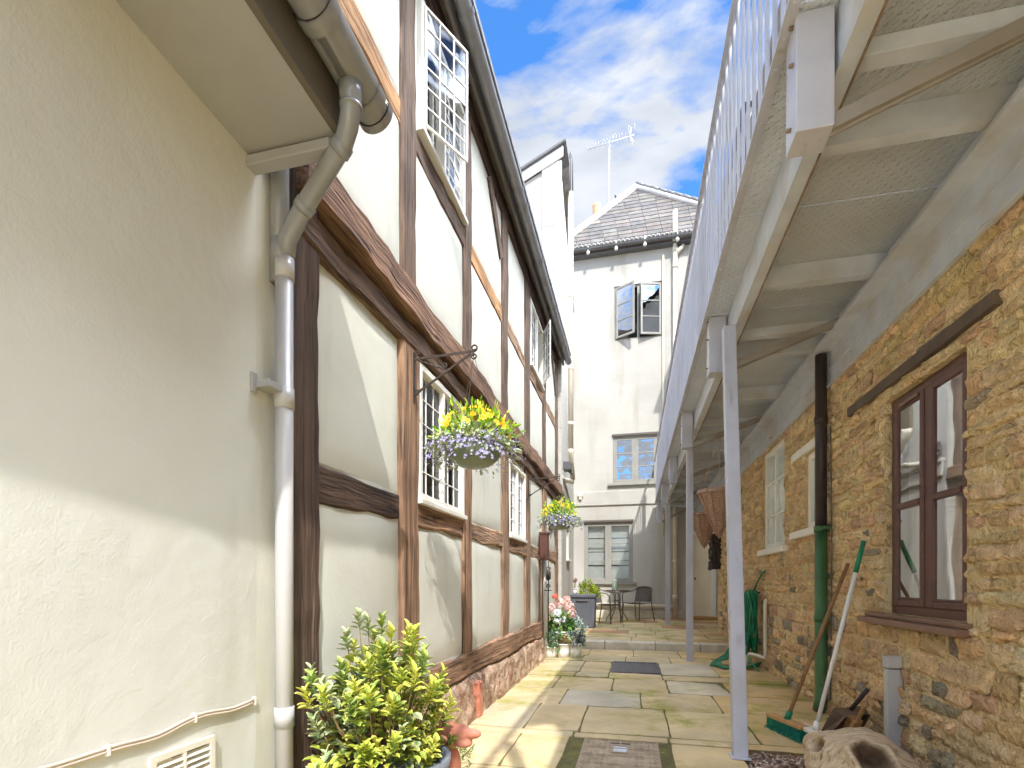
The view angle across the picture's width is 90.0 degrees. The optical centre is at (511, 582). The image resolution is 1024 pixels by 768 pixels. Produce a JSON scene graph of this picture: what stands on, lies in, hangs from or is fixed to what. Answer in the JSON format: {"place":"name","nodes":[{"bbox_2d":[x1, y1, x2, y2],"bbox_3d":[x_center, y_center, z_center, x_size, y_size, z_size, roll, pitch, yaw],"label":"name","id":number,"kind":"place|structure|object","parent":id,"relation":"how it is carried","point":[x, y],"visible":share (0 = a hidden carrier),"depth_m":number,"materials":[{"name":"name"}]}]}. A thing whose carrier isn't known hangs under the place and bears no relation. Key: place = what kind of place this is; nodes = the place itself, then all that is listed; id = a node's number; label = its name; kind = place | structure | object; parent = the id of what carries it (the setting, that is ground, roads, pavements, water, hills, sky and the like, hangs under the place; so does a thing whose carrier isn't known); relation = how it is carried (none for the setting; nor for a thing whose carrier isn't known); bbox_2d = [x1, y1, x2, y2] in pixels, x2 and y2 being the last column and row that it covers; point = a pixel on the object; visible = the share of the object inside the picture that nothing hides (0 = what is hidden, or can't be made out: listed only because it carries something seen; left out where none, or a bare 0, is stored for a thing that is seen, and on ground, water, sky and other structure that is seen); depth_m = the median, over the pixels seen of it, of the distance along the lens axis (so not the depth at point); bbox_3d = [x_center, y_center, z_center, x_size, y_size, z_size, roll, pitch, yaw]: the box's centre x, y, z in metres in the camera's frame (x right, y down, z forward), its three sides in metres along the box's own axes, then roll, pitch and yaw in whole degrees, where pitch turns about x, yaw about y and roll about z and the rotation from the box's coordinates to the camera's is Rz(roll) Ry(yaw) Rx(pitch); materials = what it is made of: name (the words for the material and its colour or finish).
{"place":"outdoors","nodes":[
{"label":"outdoors","id":0,"kind":"place"},
{"bbox_2d":[475,0,779,229],"label":"sky","id":1,"kind":"structure","parent":0,"point":[582,72],"materials":[{"name":"blue"}]},
{"bbox_2d":[456,649,829,767],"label":"paving","id":2,"kind":"structure","parent":0,"point":[544,713],"depth_m":3.98,"materials":[{"name":"beige stone"}]},
{"bbox_2d":[0,0,392,767],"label":"rendered building","id":3,"kind":"structure","parent":2,"relation":"on","point":[144,144],"depth_m":1.27,"materials":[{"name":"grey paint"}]},
{"bbox_2d":[294,607,460,767],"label":"potted shrub","id":4,"kind":"object","parent":2,"relation":"on","point":[405,742],"visible":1,"depth_m":1.77,"materials":[{"name":"green plant"}]},
{"bbox_2d":[254,0,571,767],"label":"timber framed house","id":5,"kind":"structure","parent":2,"relation":"on","point":[420,234],"depth_m":2.85,"materials":[{"name":"paint"}]},
{"bbox_2d":[416,0,467,225],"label":"window","id":6,"kind":"structure","parent":5,"relation":"in","point":[448,156],"depth_m":3.20,"materials":[{"name":"white paint"}]},
{"bbox_2d":[418,362,466,519],"bbox_3d":[-0.484,-0.851,3.290,0.150,0.808,0.810,0,0,13],"label":"window","id":7,"kind":"structure","parent":5,"relation":"in","point":[442,395],"depth_m":3.27,"materials":[{"name":"white paint"}]},
{"bbox_2d":[413,344,477,402],"bbox_3d":[-0.364,-1.126,2.758,0.374,0.282,0.024,0,0,13],"label":"wall bracket","id":8,"kind":"object","parent":5,"relation":"attached to","point":[419,359],"depth_m":2.77,"materials":[{"name":"black metal"}]},
{"bbox_2d":[423,350,526,481],"bbox_3d":[-0.205,-0.908,2.704,0.546,0.654,0.615,0,0,13],"label":"hanging basket","id":9,"kind":"object","parent":8,"relation":"hanging from","point":[475,451],"visible":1,"depth_m":2.62,"materials":[{"name":"yellow metal"}]},
{"bbox_2d":[509,459,527,542],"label":"window","id":10,"kind":"structure","parent":5,"relation":"in","point":[517,479],"depth_m":5.36,"materials":[{"name":"white paint"}]},
{"bbox_2d":[530,299,550,390],"bbox_3d":[0.339,-2.976,6.461,0.290,0.808,0.860,0,0,13],"label":"window","id":11,"kind":"structure","parent":5,"relation":"in","point":[540,341],"depth_m":6.51,"materials":[{"name":"white paint"}]},
{"bbox_2d":[528,474,559,499],"bbox_3d":[0.363,-1.091,5.823,0.374,0.282,0.024,0,0,13],"label":"wall bracket","id":12,"kind":"object","parent":5,"relation":"attached to","point":[556,477],"depth_m":5.83,"materials":[{"name":"black metal"}]},
{"bbox_2d":[536,477,584,533],"bbox_3d":[0.543,-0.885,5.783,0.545,0.630,0.559,0,0,41],"label":"hanging basket","id":13,"kind":"object","parent":12,"relation":"hanging from","point":[555,521],"visible":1,"depth_m":5.69,"materials":[{"name":"yellow metal"}]},
{"bbox_2d":[544,561,550,640],"bbox_3d":[0.466,0.235,6.621,0.073,1.030,0.073,0,0,-32],"label":"garden ornament","id":14,"kind":"object","parent":5,"relation":"hanging from","point":[548,575],"visible":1,"depth_m":6.61,"materials":[{"name":"black metal"}]},
{"bbox_2d":[424,714,475,767],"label":"trailing plant","id":15,"kind":"object","parent":2,"relation":"on","point":[469,751],"visible":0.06,"depth_m":2.47,"materials":[{"name":"yellow plant"}]},
{"bbox_2d":[431,707,480,767],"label":"terracotta ornament","id":16,"kind":"object","parent":2,"relation":"on","point":[465,735],"visible":0.48,"depth_m":2.00,"materials":[{"name":"orange ceramic"}]},
{"bbox_2d":[543,627,565,657],"bbox_3d":[0.525,0.798,6.845,0.400,0.404,0.299,0,0,27],"label":"flower pot","id":17,"kind":"object","parent":2,"relation":"on","point":[551,649],"visible":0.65,"depth_m":6.76,"materials":[{"name":"white ceramic"}]},
{"bbox_2d":[549,594,575,642],"bbox_3d":[0.657,0.577,7.212,0.497,0.847,0.467,0,0,-26],"label":"flower pot","id":18,"kind":"object","parent":2,"relation":"on","point":[562,617],"visible":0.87,"depth_m":7.15,"materials":[{"name":"pink plant"}]},
{"bbox_2d":[556,634,571,657],"bbox_3d":[0.684,0.837,6.839,0.253,0.326,0.251,0,0,13],"label":"flower pot","id":19,"kind":"object","parent":2,"relation":"on","point":[564,646],"visible":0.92,"depth_m":6.76,"materials":[{"name":"white ceramic"}]},
{"bbox_2d":[566,630,586,657],"bbox_3d":[0.854,0.818,6.873,0.313,0.365,0.280,0,0,13],"label":"flower pot","id":20,"kind":"object","parent":2,"relation":"on","point":[575,649],"visible":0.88,"depth_m":6.80,"materials":[{"name":"white ceramic"}]},
{"bbox_2d":[569,615,587,653],"bbox_3d":[0.918,0.724,7.239,0.339,0.553,0.280,0,0,33],"label":"flower pot","id":21,"kind":"object","parent":2,"relation":"on","point":[581,627],"visible":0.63,"depth_m":7.19,"materials":[{"name":"green plant"}]},
{"bbox_2d":[561,737,671,767],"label":"inspection cover","id":22,"kind":"object","parent":2,"relation":"on","point":[591,753],"visible":1,"depth_m":2.97,"materials":[{"name":"stone"}]},
{"bbox_2d":[609,661,661,675],"bbox_3d":[1.454,1.007,6.048,0.560,0.026,0.840,0,0,13],"label":"drain grate","id":23,"kind":"object","parent":2,"relation":"on","point":[652,668],"visible":1,"depth_m":6.00,"materials":[{"name":"metal"}]},
{"bbox_2d":[582,639,728,652],"bbox_3d":[2.038,0.962,7.734,2.592,0.136,0.250,0,0,13],"label":"stone step","id":24,"kind":"object","parent":2,"relation":"on","point":[656,646],"visible":0.62,"depth_m":7.62,"materials":[{"name":"grey stone"}]},
{"bbox_2d":[746,752,805,767],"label":"gravel","id":25,"kind":"structure","parent":2,"relation":"on","point":[766,761],"depth_m":2.93,"materials":[{"name":"grey gravel"}]},
{"bbox_2d":[803,727,919,767],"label":"boulder","id":26,"kind":"object","parent":25,"relation":"on","point":[858,747],"visible":1,"depth_m":2.29,"materials":[{"name":"beige stone"}]},
{"bbox_2d":[764,563,849,742],"bbox_3d":[2.025,0.432,3.405,0.537,1.134,0.372,0,0,-8],"label":"broom","id":27,"kind":"object","parent":2,"relation":"on","point":[788,725],"visible":0.96,"depth_m":3.40,"materials":[{"name":"brown wood"}]},
{"bbox_2d":[802,540,865,739],"bbox_3d":[2.034,0.367,3.138,0.456,1.273,0.350,0,0,-1],"label":"broom","id":28,"kind":"object","parent":2,"relation":"on","point":[815,727],"visible":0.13,"depth_m":3.19,"materials":[{"name":"white paint"}]},
{"bbox_2d":[654,0,1023,760],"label":"steel walkway","id":29,"kind":"structure","parent":2,"relation":"on","point":[880,182],"depth_m":2.63,"materials":[{"name":"paint"}]},
{"bbox_2d":[693,473,712,548],"bbox_3d":[2.924,-1.086,7.785,0.474,1.151,0.471,0,0,13],"label":"wicker cone","id":30,"kind":"object","parent":29,"relation":"hanging from","point":[702,527],"visible":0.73,"depth_m":7.69,"materials":[{"name":"beige wicker"}]},
{"bbox_2d":[697,438,741,537],"bbox_3d":[2.312,-1.056,5.721,0.474,1.131,0.471,0,0,13],"label":"wicker cone","id":31,"kind":"object","parent":29,"relation":"hanging from","point":[713,501],"visible":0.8,"depth_m":5.63,"materials":[{"name":"beige wicker"}]},
{"bbox_2d":[821,687,870,730],"bbox_3d":[2.173,0.847,3.244,0.268,0.394,0.315,0,0,-21],"label":"dustpan","id":32,"kind":"object","parent":2,"relation":"on","point":[853,715],"visible":0.69,"depth_m":3.23,"materials":[{"name":"metal"}]},
{"bbox_2d":[573,181,718,620],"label":"end house","id":33,"kind":"structure","parent":0,"point":[631,246],"depth_m":13.10,"materials":[{"name":"paint"}]},
{"bbox_2d":[592,203,600,214],"bbox_3d":[2.666,-10.305,16.017,0.600,3.010,0.600,0,0,13],"label":"chimney","id":34,"kind":"object","parent":33,"relation":"on","point":[596,207],"visible":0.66,"depth_m":15.92,"materials":[{"name":"ceramic"}]},
{"bbox_2d":[579,519,636,583],"bbox_3d":[2.479,-0.787,13.236,1.460,1.655,0.242,0,0,13],"label":"window","id":35,"kind":"structure","parent":33,"relation":"in","point":[621,529],"depth_m":13.27,"materials":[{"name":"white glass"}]},
{"bbox_2d":[587,123,634,203],"bbox_3d":[2.978,-11.897,15.413,1.397,3.394,0.600,0,0,13],"label":"tv aerial","id":36,"kind":"object","parent":33,"relation":"on","point":[622,138],"visible":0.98,"depth_m":15.33,"materials":[{"name":"silver metal"}]},
{"bbox_2d":[608,431,658,485],"bbox_3d":[3.124,-3.143,13.039,1.335,1.325,0.155,0,0,13],"label":"window","id":37,"kind":"structure","parent":33,"relation":"in","point":[633,456],"depth_m":13.06,"materials":[{"name":"grey paint"}]},
{"bbox_2d":[614,280,661,340],"bbox_3d":[3.191,-6.900,12.921,1.210,1.400,0.353,0,0,13],"label":"window","id":38,"kind":"structure","parent":33,"relation":"in","point":[649,294],"depth_m":12.89,"materials":[{"name":"white wood"}]},
{"bbox_2d":[693,535,710,615],"bbox_3d":[4.700,-0.160,12.696,0.430,2.060,0.084,0,0,13],"label":"door","id":39,"kind":"structure","parent":33,"relation":"in","point":[701,574],"depth_m":12.70,"materials":[{"name":"white wood"}]},
{"bbox_2d":[575,618,728,642],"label":"patio","id":40,"kind":"structure","parent":0,"point":[650,629],"depth_m":9.62,"materials":[{"name":"beige stone"}]},
{"bbox_2d":[570,594,597,627],"bbox_3d":[1.463,0.568,10.411,0.515,0.665,0.545,0,0,13],"label":"planter","id":41,"kind":"object","parent":40,"relation":"on","point":[585,608],"visible":0.92,"depth_m":10.17,"materials":[{"name":"plastic"}]},
{"bbox_2d":[572,578,576,593],"bbox_3d":[1.277,0.068,10.405,0.112,0.334,0.108,0,0,13],"label":"cactus pot","id":42,"kind":"object","parent":41,"relation":"on","point":[574,590],"visible":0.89,"depth_m":10.37,"materials":[{"name":"white ceramic"}]},
{"bbox_2d":[577,577,602,607],"bbox_3d":[1.689,0.390,11.060,0.589,1.020,0.472,0,0,13],"label":"potted plant","id":43,"kind":"object","parent":41,"relation":"in","point":[591,590],"visible":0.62,"depth_m":11.01,"materials":[{"name":"green plant"}]},
{"bbox_2d":[593,586,620,623],"bbox_3d":[2.072,0.490,11.441,0.573,0.824,0.603,0,0,37],"label":"bistro chair","id":44,"kind":"object","parent":40,"relation":"on","point":[598,600],"visible":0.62,"depth_m":11.49,"materials":[{"name":"metal"}]},
{"bbox_2d":[604,590,629,621],"bbox_3d":[2.478,0.539,12.105,0.610,0.730,0.610,0,0,13],"label":"bistro table","id":45,"kind":"object","parent":40,"relation":"on","point":[618,600],"visible":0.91,"depth_m":12.06,"materials":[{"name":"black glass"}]},
{"bbox_2d":[612,579,616,589],"bbox_3d":[2.430,0.045,12.116,0.120,0.255,0.118,0,0,13],"label":"glass vase","id":46,"kind":"object","parent":45,"relation":"on","point":[614,584],"visible":1,"depth_m":12.07,"materials":[{"name":"clear glass"}]},
{"bbox_2d":[622,586,654,620],"bbox_3d":[3.001,0.490,12.206,0.573,0.824,0.603,0,0,-39],"label":"bistro chair","id":47,"kind":"object","parent":40,"relation":"on","point":[643,594],"visible":1,"depth_m":12.30,"materials":[{"name":"metal"}]},
{"label":"ground","id":48,"kind":"structure","parent":0,"visible":0},
{"bbox_2d":[520,138,574,627],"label":"white gabled house","id":49,"kind":"structure","parent":48,"relation":"on","point":[546,175],"depth_m":8.42,"materials":[{"name":"paint"}]},
{"bbox_2d":[566,529,570,562],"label":"window","id":50,"kind":"structure","parent":49,"relation":"in","point":[567,559],"depth_m":10.51,"materials":[{"name":"white paint"}]},
{"bbox_2d":[717,87,757,619],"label":"house","id":51,"kind":"structure","parent":48,"relation":"on","point":[728,204],"depth_m":10.20,"materials":[{"name":"paint"}]},
{"bbox_2d":[717,0,1023,767],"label":"stone building","id":52,"kind":"structure","parent":48,"relation":"on","point":[898,446],"depth_m":2.78,"materials":[{"name":"stone"}]},
{"bbox_2d":[708,533,721,570],"bbox_3d":[3.605,-0.541,9.100,0.204,0.649,0.326,0,0,13],"label":"wall box","id":53,"kind":"object","parent":52,"relation":"attached to","point":[714,553],"visible":0.82,"depth_m":8.97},
{"bbox_2d":[710,571,765,671],"bbox_3d":[2.682,0.428,6.131,0.611,1.136,0.822,0,0,13],"label":"garden hose","id":54,"kind":"object","parent":52,"relation":"hanging from","point":[751,608],"visible":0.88,"depth_m":6.08,"materials":[{"name":"green plastic"}]},
{"bbox_2d":[757,439,787,555],"bbox_3d":[2.895,-0.908,5.614,0.155,1.185,1.060,0,0,13],"label":"window","id":55,"kind":"structure","parent":52,"relation":"in","point":[775,459],"depth_m":5.63,"materials":[{"name":"white paint"}]},
{"bbox_2d":[789,437,827,539],"bbox_3d":[2.625,-0.810,4.475,0.155,0.810,0.880,0,0,13],"label":"window","id":56,"kind":"structure","parent":52,"relation":"in","point":[806,532],"depth_m":4.51,"materials":[{"name":"white paint"}]},
{"bbox_2d":[847,289,1002,637],"bbox_3d":[2.234,-0.489,2.867,0.175,1.478,1.510,0,0,13],"label":"window","id":57,"kind":"structure","parent":52,"relation":"in","point":[929,421],"depth_m":2.68,"materials":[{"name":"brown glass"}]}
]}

